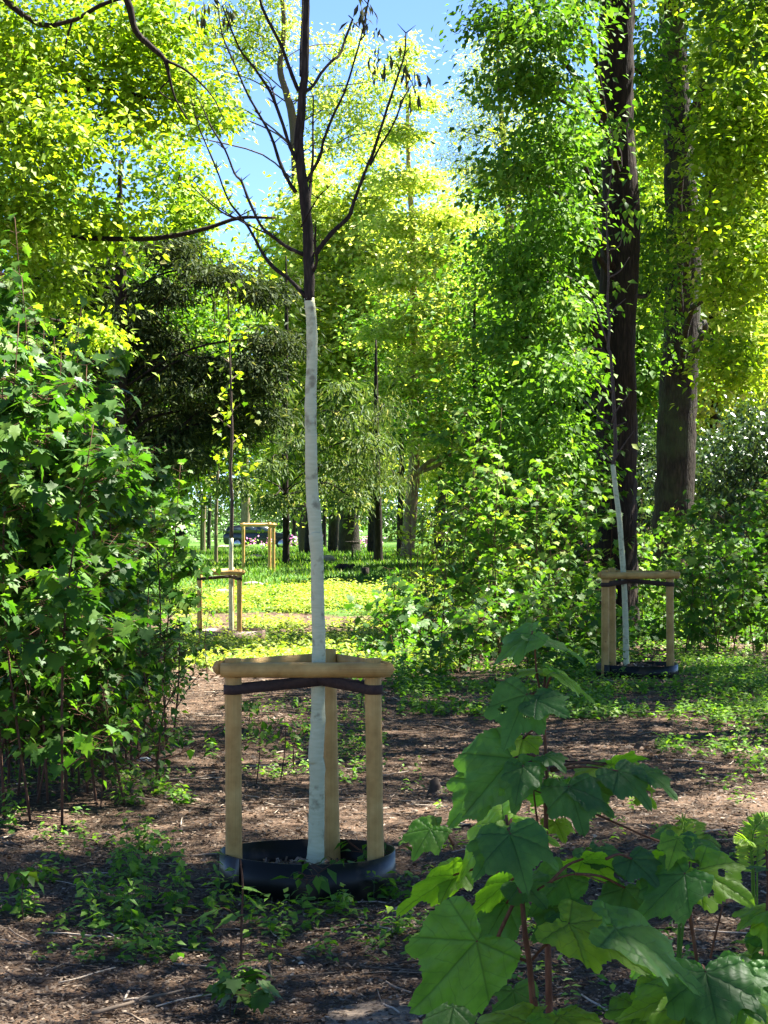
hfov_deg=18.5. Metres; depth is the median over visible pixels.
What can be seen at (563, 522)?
young bush
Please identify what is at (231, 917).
bare twig seedling
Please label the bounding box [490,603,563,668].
maple sapling
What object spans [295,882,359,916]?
weed plant
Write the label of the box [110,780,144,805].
weed plant
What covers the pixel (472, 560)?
young bush
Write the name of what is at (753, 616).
maple sapling
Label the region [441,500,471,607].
young bush
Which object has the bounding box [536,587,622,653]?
maple sapling
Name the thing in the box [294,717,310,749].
seedling
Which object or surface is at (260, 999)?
seedling
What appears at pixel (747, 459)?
evergreen bush
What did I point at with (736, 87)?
shade tree
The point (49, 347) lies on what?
maple sapling
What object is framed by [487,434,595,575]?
evergreen bush
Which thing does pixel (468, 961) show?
maple sapling
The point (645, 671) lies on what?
tree ring
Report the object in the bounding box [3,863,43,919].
seedling
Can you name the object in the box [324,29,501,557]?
tiered maple
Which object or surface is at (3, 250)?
maple sapling
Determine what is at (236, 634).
tree ring
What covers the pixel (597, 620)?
maple sapling
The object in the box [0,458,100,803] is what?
maple sapling
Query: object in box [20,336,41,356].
maple sapling
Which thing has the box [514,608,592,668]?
maple sapling
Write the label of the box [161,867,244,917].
weed plant
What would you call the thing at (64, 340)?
maple sapling
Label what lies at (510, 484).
young bush
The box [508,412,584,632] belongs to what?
young bush
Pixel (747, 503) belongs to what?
maple sapling
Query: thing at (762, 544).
maple sapling
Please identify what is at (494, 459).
broadleaf tree
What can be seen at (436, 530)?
young bush
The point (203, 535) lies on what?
lawn tree
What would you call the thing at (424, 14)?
sky
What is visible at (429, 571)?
young bush
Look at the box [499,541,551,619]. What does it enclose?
young bush
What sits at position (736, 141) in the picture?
mossy trunk tree
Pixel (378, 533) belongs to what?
spruce sapling
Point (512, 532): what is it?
young bush
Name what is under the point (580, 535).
young bush
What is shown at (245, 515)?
lawn tree
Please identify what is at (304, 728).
seedling
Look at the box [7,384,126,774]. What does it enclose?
maple sapling
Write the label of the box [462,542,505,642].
young bush
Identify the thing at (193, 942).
weed plant
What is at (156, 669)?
maple sapling
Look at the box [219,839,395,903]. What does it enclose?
tree ring
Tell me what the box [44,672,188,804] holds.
shrub
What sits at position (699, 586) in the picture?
maple sapling
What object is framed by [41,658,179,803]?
shrub
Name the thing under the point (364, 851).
seedling
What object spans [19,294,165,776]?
maple sapling
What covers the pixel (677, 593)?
maple sapling
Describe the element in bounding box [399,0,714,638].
dark trunk tree
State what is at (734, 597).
maple sapling
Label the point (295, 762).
fallen branch
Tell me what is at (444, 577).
young bush
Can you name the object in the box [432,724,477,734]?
fallen branch
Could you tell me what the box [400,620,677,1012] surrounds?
maple sapling
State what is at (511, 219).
broadleaf tree
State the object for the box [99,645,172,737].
shrub
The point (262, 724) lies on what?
seedling
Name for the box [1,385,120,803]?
maple sapling
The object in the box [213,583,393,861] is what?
tree stake frame
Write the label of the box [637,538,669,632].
young bush
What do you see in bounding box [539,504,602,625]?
young bush
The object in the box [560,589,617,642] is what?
maple sapling
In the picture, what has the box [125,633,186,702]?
shrub
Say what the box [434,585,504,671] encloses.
maple sapling
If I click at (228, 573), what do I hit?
tree stake frame
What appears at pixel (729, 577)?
maple sapling
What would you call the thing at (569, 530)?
young bush
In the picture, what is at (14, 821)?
weed plant
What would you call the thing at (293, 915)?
weed plant
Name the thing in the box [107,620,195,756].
shrub
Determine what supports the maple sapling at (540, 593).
on the ground at (394, 821)
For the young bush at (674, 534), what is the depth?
35.13 m
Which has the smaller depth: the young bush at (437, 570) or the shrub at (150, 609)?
the shrub at (150, 609)
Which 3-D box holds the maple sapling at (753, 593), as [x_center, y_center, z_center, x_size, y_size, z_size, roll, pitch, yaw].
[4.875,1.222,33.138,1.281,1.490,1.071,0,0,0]
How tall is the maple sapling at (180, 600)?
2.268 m
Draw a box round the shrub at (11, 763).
[1,646,76,792]
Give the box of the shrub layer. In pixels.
[497,567,767,643]
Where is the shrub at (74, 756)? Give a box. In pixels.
[22,708,87,777]
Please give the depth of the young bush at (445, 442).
32.56 m
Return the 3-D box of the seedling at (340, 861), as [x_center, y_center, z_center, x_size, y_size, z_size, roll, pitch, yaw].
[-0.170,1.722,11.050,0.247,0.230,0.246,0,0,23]
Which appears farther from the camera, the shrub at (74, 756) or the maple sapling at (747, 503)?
the maple sapling at (747, 503)
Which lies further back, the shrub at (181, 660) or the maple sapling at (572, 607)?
the maple sapling at (572, 607)
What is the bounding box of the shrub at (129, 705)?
[106,618,180,770]
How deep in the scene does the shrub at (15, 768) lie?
15.54 m
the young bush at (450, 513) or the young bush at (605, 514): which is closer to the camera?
the young bush at (605, 514)
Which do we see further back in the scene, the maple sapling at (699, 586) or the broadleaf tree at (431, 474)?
the broadleaf tree at (431, 474)
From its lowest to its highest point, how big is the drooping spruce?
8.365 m
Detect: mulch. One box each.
[212,629,245,631]
[263,856,343,864]
[614,662,664,666]
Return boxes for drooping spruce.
[194,256,409,563]
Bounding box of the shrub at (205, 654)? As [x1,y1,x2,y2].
[151,640,212,716]
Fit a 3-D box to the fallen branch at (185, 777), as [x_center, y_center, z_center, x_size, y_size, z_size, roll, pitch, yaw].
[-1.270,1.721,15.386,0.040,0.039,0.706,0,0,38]
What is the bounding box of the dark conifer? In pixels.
[29,160,332,494]
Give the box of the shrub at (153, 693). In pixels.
[98,642,195,779]
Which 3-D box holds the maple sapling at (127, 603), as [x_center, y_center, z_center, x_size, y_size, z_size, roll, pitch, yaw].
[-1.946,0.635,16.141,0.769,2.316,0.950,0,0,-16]
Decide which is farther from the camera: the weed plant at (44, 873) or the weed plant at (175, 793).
the weed plant at (175, 793)
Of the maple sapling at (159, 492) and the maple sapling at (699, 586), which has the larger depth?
the maple sapling at (699, 586)
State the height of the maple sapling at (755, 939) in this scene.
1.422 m
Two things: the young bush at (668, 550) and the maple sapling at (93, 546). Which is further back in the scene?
the young bush at (668, 550)
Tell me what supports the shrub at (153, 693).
on the ground at (394, 821)
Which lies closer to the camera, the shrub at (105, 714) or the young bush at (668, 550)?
the shrub at (105, 714)
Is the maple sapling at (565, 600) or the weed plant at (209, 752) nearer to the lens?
the weed plant at (209, 752)
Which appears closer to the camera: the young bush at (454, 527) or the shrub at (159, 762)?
the shrub at (159, 762)
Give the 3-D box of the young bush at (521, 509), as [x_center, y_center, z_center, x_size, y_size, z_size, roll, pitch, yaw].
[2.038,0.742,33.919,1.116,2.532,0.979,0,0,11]
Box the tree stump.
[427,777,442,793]
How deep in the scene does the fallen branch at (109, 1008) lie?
8.65 m
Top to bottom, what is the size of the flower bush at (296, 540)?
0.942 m
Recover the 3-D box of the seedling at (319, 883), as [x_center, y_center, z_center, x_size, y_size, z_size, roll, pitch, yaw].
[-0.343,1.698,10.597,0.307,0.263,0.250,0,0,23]
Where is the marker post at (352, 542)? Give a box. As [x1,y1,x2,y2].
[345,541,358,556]
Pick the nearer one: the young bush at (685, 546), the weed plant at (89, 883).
the weed plant at (89, 883)
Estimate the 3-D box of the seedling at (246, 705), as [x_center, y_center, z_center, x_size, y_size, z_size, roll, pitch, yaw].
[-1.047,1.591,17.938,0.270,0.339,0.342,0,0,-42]
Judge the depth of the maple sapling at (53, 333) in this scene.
15.99 m
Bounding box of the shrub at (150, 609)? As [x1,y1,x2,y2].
[136,599,160,730]
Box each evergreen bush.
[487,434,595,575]
[551,413,716,572]
[636,392,767,595]
[640,391,767,595]
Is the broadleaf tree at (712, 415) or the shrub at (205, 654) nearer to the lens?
the shrub at (205, 654)
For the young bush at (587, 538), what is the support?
on the ground at (394, 821)
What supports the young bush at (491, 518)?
on the ground at (394, 821)
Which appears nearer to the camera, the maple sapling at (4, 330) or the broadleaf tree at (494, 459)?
the maple sapling at (4, 330)
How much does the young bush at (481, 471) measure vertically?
3.249 m
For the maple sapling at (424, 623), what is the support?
on the ground at (394, 821)
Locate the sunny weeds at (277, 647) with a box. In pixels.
[166,567,493,671]
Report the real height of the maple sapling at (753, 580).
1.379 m
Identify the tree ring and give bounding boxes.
[196,628,265,643]
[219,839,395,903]
[596,661,677,678]
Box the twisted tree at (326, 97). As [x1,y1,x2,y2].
[121,0,440,550]
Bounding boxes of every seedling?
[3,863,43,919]
[68,750,121,807]
[181,580,211,674]
[192,860,264,960]
[194,601,224,678]
[200,959,274,1016]
[215,979,282,1019]
[220,700,259,737]
[242,709,278,783]
[259,714,307,779]
[264,722,309,770]
[271,859,343,912]
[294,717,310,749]
[319,856,364,863]
[334,841,411,858]
[351,678,363,711]
[515,672,549,692]
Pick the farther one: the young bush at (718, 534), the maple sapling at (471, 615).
the young bush at (718, 534)
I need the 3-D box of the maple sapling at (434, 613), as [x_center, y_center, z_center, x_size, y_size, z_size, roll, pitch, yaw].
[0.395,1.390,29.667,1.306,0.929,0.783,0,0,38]
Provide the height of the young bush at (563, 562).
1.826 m
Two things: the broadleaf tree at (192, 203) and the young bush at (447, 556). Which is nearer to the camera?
the young bush at (447, 556)
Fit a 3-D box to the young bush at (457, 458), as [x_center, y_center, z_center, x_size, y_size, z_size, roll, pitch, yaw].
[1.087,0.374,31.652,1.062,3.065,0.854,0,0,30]
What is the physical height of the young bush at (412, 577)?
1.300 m
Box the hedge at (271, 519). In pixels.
[153,489,722,542]
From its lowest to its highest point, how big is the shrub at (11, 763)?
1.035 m
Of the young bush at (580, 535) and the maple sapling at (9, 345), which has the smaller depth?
the maple sapling at (9, 345)
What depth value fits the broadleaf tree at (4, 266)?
87.64 m
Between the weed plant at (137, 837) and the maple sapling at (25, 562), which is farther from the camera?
the maple sapling at (25, 562)
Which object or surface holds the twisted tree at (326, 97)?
on the ground at (394, 821)
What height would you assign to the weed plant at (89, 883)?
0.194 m
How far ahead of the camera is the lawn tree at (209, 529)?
114.93 m
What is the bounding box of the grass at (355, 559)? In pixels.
[149,545,520,610]
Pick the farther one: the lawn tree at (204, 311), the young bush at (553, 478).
the lawn tree at (204, 311)
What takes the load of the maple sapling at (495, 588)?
on the ground at (394, 821)
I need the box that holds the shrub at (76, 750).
[2,649,113,794]
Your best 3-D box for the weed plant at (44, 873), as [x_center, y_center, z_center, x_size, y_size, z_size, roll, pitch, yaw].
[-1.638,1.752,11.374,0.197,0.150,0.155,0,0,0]
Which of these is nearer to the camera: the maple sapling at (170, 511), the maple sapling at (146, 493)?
the maple sapling at (170, 511)
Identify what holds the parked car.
on the ground at (394, 821)
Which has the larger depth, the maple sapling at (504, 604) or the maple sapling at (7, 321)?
the maple sapling at (504, 604)
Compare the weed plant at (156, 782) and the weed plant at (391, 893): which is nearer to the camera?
the weed plant at (391, 893)
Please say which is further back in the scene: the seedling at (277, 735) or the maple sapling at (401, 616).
the maple sapling at (401, 616)
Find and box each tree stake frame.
[197,567,244,634]
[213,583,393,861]
[240,522,276,569]
[597,568,679,677]
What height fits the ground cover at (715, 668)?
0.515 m
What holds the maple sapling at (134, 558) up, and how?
on the ground at (394, 821)
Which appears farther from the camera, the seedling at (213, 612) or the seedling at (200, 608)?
the seedling at (200, 608)
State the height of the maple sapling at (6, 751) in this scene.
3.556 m
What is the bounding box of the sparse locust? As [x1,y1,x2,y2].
[420,8,584,242]
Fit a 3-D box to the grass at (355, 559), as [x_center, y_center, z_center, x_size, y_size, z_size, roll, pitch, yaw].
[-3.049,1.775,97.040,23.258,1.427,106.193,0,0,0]
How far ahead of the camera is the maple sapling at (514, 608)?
29.89 m
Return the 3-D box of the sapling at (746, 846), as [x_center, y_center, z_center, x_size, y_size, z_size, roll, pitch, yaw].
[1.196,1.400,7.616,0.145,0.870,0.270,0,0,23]
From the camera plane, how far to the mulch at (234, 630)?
35.56 m
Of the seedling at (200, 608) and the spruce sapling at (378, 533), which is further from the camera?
the spruce sapling at (378, 533)
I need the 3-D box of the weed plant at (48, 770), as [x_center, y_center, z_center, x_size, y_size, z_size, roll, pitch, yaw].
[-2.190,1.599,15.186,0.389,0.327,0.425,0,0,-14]
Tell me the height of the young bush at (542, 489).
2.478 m
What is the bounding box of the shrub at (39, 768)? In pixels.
[1,647,99,793]
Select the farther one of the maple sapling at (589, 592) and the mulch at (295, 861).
the maple sapling at (589, 592)
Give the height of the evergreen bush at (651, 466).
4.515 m
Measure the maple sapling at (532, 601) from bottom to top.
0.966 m
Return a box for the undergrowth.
[336,613,651,694]
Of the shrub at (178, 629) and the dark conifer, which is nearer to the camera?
the shrub at (178, 629)
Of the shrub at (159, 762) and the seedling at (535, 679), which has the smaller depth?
the shrub at (159, 762)
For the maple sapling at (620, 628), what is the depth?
29.21 m
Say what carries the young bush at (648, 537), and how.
on the ground at (394, 821)
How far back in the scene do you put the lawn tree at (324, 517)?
149.87 m
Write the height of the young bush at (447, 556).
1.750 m
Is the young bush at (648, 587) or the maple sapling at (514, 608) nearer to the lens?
the maple sapling at (514, 608)
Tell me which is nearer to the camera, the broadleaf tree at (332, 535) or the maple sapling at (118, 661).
the maple sapling at (118, 661)
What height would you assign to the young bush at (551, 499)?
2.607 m
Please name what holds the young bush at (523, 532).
on the ground at (394, 821)
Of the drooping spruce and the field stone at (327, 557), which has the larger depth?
the field stone at (327, 557)
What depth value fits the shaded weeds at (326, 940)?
11.94 m
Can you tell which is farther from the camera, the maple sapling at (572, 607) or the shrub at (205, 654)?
the maple sapling at (572, 607)
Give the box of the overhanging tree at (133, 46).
[0,0,277,380]
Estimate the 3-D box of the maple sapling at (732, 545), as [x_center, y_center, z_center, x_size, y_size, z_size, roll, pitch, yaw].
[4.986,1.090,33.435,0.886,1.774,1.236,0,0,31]
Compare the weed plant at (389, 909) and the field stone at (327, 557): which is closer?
the weed plant at (389, 909)
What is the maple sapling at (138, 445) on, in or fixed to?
on the ground at (394, 821)
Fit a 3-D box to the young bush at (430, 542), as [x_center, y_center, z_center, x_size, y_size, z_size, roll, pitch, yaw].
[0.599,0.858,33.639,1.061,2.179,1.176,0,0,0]
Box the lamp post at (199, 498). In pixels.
[198,491,203,550]
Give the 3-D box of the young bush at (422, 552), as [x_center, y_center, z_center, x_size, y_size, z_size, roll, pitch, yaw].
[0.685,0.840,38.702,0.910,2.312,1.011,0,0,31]
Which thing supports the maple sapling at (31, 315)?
on the ground at (394, 821)
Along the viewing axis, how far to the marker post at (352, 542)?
68.31 m
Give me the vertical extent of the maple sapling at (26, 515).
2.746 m
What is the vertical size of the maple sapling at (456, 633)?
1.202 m
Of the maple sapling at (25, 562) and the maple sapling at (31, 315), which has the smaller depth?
the maple sapling at (25, 562)
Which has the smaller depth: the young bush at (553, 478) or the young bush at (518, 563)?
the young bush at (518, 563)
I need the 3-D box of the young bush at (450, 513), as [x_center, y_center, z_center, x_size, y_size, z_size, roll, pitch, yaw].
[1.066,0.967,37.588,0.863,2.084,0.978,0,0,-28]
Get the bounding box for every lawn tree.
[142,260,300,562]
[174,308,270,549]
[202,310,257,551]
[226,316,261,545]
[235,316,296,545]
[322,498,326,546]
[333,292,453,555]
[337,502,339,548]
[338,267,409,552]
[378,229,532,554]
[425,337,437,545]
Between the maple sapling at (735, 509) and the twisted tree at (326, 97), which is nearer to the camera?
the maple sapling at (735, 509)
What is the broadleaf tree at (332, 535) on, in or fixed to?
on the ground at (394, 821)
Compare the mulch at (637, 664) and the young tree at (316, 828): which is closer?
the young tree at (316, 828)
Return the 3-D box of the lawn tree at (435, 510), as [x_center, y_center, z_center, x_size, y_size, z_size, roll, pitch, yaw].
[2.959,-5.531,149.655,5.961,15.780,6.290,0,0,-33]
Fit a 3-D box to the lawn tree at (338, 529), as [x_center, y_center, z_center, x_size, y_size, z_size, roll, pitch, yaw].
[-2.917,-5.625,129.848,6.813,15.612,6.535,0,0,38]
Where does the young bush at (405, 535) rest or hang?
on the ground at (394, 821)
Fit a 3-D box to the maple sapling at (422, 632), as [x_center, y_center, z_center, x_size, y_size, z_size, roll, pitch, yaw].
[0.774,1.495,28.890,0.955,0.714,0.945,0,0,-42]
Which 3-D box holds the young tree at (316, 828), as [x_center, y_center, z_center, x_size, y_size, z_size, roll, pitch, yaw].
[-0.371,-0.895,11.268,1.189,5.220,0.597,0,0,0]
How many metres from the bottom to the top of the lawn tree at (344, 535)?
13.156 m
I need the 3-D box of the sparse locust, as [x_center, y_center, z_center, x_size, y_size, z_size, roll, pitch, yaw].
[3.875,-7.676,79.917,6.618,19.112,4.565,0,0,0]
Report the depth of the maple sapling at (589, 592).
28.07 m
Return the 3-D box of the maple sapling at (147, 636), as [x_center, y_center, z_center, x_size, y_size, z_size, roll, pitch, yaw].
[-1.734,1.004,14.737,1.054,1.527,0.708,0,0,-14]
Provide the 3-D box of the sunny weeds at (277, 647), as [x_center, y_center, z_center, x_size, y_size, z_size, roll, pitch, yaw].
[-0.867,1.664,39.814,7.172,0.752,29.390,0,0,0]
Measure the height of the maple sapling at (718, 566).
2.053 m
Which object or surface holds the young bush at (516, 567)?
on the ground at (394, 821)
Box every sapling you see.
[0,213,52,755]
[0,249,8,265]
[0,267,78,749]
[0,274,38,764]
[0,313,94,821]
[0,317,12,338]
[0,317,14,401]
[0,354,93,819]
[0,399,84,750]
[0,412,173,825]
[0,444,87,795]
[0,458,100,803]
[0,504,15,660]
[1,259,7,765]
[1,317,121,746]
[1,338,62,719]
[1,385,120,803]
[1,390,144,795]
[6,359,156,789]
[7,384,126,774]
[15,349,140,797]
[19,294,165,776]
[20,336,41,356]
[28,552,193,788]
[29,316,138,580]
[50,325,123,434]
[61,337,81,400]
[68,492,153,767]
[77,383,183,756]
[95,453,189,759]
[96,464,171,754]
[98,415,185,649]
[104,384,166,601]
[120,424,160,574]
[120,437,153,560]
[123,531,169,606]
[125,496,195,683]
[128,435,188,635]
[128,447,214,702]
[137,459,221,656]
[327,340,440,562]
[344,592,429,658]
[346,566,426,672]
[371,575,428,647]
[377,566,493,670]
[382,585,448,640]
[396,800,705,1023]
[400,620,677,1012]
[411,589,451,643]
[411,606,491,646]
[430,602,508,669]
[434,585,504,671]
[438,601,508,669]
[443,578,516,656]
[469,593,538,660]
[480,605,565,662]
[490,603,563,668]
[494,585,537,651]
[506,567,579,650]
[509,591,596,652]
[510,588,594,664]
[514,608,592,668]
[531,595,595,647]
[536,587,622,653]
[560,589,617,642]
[562,578,660,651]
[566,617,650,651]
[577,603,644,659]
[578,605,653,662]
[604,828,767,1023]
[636,539,719,656]
[652,499,725,642]
[655,813,720,957]
[661,487,725,649]
[670,513,767,656]
[674,510,760,654]
[675,546,736,649]
[683,499,763,642]
[700,489,767,652]
[708,546,765,647]
[709,503,764,648]
[709,838,767,959]
[716,527,754,648]
[719,481,767,649]
[722,528,767,650]
[732,490,767,648]
[733,811,767,952]
[736,555,767,649]
[737,478,767,632]
[752,491,767,631]
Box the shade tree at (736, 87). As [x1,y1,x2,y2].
[613,0,767,98]
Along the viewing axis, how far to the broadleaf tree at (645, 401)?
54.18 m
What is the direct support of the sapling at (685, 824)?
on the ground at (394, 821)
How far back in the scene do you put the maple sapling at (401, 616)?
25.15 m
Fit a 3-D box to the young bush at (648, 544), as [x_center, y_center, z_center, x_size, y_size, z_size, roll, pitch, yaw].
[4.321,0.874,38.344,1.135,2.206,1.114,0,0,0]
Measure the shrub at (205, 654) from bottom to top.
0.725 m
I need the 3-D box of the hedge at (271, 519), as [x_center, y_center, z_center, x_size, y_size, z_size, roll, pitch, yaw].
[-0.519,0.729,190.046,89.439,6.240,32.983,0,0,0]
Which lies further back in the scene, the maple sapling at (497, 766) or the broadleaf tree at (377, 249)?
the broadleaf tree at (377, 249)
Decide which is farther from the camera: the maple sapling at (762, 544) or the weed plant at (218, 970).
the maple sapling at (762, 544)
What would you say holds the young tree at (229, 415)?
on the ground at (394, 821)
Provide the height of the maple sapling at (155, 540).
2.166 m
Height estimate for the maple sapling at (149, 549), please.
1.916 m
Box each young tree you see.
[186,0,430,864]
[208,259,263,629]
[574,109,644,665]
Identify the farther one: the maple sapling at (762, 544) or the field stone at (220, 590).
the field stone at (220, 590)
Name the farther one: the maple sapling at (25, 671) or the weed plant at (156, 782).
the weed plant at (156, 782)
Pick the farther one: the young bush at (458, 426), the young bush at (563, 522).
the young bush at (563, 522)
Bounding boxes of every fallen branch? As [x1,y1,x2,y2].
[91,988,184,1014]
[159,773,223,781]
[285,757,307,766]
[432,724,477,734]
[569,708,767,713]
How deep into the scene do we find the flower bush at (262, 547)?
118.04 m
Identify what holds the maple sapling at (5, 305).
on the ground at (394, 821)
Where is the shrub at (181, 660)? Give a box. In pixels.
[147,614,213,734]
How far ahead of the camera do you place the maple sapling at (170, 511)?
19.48 m
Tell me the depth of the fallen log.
56.35 m
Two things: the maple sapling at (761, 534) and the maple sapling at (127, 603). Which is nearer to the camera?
the maple sapling at (127, 603)
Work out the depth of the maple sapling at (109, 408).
14.32 m
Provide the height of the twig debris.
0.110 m
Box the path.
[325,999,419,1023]
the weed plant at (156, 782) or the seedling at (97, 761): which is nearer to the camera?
the seedling at (97, 761)
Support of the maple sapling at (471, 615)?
on the ground at (394, 821)
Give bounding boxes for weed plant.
[0,783,21,833]
[0,889,45,917]
[15,737,74,782]
[25,859,59,883]
[71,873,148,937]
[73,867,147,905]
[86,904,218,964]
[102,830,161,885]
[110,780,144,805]
[116,810,160,855]
[118,827,227,914]
[132,772,180,795]
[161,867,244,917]
[166,783,198,804]
[199,887,323,935]
[203,738,242,759]
[205,953,262,995]
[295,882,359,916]
[363,870,418,902]
[379,906,427,936]
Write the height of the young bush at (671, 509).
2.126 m
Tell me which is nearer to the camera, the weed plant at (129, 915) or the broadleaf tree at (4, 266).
the weed plant at (129, 915)
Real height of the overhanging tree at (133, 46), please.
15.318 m
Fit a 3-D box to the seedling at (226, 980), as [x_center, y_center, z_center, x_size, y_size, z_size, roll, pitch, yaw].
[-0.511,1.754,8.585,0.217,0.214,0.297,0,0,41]
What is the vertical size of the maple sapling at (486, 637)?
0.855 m
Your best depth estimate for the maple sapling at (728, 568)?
32.68 m
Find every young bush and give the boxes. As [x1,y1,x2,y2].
[379,519,435,606]
[383,504,440,607]
[396,510,474,635]
[397,496,462,615]
[401,522,478,636]
[404,561,454,633]
[407,493,453,621]
[411,537,459,621]
[418,400,497,624]
[425,557,457,606]
[427,425,497,618]
[428,542,492,619]
[429,398,521,636]
[429,459,513,654]
[429,511,476,605]
[438,510,475,597]
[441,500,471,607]
[449,490,535,654]
[453,404,545,652]
[456,479,512,643]
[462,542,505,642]
[465,492,542,636]
[466,462,545,652]
[495,471,567,614]
[499,531,535,623]
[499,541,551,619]
[500,476,551,626]
[501,517,551,615]
[505,441,573,621]
[506,515,563,622]
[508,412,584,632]
[512,459,580,634]
[534,486,583,616]
[537,455,616,630]
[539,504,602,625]
[539,515,618,649]
[542,475,635,654]
[552,520,620,628]
[571,402,636,630]
[630,560,685,641]
[636,498,676,616]
[637,516,674,606]
[637,527,665,618]
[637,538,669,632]
[639,523,692,611]
[649,525,685,611]
[658,499,720,640]
[664,504,724,624]
[670,516,719,618]
[674,508,735,636]
[691,532,734,639]
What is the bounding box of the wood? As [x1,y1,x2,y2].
[27,224,731,540]
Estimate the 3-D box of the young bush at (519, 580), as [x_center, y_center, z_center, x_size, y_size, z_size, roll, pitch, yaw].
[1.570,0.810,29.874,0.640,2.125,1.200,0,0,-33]
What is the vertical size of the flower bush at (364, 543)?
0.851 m
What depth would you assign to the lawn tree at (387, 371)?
71.97 m
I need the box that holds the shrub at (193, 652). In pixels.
[137,627,219,747]
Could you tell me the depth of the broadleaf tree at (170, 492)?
61.44 m
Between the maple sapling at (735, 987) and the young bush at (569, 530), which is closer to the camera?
the maple sapling at (735, 987)
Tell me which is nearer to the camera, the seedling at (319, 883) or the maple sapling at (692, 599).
the seedling at (319, 883)
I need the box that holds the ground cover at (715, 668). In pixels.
[395,634,767,781]
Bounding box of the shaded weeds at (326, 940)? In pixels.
[0,691,762,1014]
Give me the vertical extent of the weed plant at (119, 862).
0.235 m
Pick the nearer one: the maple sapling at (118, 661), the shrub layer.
the maple sapling at (118, 661)
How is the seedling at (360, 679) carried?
on the ground at (394, 821)
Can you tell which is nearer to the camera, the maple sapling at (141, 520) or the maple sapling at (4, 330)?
the maple sapling at (141, 520)
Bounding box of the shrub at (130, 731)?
[97,608,157,776]
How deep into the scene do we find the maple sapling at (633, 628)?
27.90 m
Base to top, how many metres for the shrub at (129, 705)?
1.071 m
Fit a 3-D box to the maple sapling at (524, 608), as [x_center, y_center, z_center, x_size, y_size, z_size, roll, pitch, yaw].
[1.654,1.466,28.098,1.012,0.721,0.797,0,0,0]
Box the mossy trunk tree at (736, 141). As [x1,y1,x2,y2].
[590,0,767,606]
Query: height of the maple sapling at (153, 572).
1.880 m
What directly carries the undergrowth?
on the ground at (394, 821)
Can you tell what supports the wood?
on the ground at (394, 821)
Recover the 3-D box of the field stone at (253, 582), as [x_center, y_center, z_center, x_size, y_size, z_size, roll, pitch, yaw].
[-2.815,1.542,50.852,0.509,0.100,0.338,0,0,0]
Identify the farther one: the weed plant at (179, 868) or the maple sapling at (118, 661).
the maple sapling at (118, 661)
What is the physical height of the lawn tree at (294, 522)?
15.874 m
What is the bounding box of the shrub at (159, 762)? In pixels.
[92,662,224,788]
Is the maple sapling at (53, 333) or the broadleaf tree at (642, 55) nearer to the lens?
the maple sapling at (53, 333)
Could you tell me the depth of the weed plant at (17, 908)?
10.41 m
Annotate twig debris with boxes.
[0,668,767,1023]
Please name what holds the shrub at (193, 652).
on the ground at (394, 821)
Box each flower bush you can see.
[241,535,271,548]
[290,535,297,547]
[359,536,385,547]
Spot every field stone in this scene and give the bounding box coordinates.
[208,589,227,594]
[244,581,262,584]
[324,555,336,561]
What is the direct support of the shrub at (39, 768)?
on the ground at (394, 821)
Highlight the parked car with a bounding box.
[223,525,295,547]
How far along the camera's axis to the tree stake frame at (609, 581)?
24.29 m
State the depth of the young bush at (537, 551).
34.03 m
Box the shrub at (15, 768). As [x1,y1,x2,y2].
[1,680,34,775]
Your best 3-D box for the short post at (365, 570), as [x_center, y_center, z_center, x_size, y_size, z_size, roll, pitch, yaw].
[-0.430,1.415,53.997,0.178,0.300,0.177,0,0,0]
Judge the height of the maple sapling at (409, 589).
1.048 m
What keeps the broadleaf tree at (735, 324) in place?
on the ground at (394, 821)
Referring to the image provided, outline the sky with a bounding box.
[0,0,766,508]
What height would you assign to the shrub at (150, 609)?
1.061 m
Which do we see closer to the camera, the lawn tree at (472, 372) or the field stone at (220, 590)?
the field stone at (220, 590)
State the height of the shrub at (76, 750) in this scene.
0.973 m
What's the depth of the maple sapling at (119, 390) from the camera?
22.05 m
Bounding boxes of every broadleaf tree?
[0,95,99,348]
[21,181,211,556]
[107,116,301,552]
[232,141,396,552]
[246,151,408,551]
[301,124,452,554]
[384,160,492,550]
[418,182,516,546]
[419,278,637,562]
[452,101,558,554]
[471,62,724,558]
[586,48,726,529]
[634,1,767,533]
[698,114,767,495]
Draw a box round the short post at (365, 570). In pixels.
[361,567,368,575]
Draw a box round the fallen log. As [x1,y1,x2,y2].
[335,563,354,570]
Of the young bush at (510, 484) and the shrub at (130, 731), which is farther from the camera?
the young bush at (510, 484)
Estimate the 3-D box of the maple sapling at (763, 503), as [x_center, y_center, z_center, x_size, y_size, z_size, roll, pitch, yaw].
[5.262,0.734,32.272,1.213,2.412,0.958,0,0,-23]
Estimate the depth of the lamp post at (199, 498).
99.96 m
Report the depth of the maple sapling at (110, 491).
13.31 m
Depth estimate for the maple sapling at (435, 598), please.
29.53 m
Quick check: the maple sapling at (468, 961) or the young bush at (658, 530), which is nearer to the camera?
the maple sapling at (468, 961)
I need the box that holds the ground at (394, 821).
[0,509,767,1023]

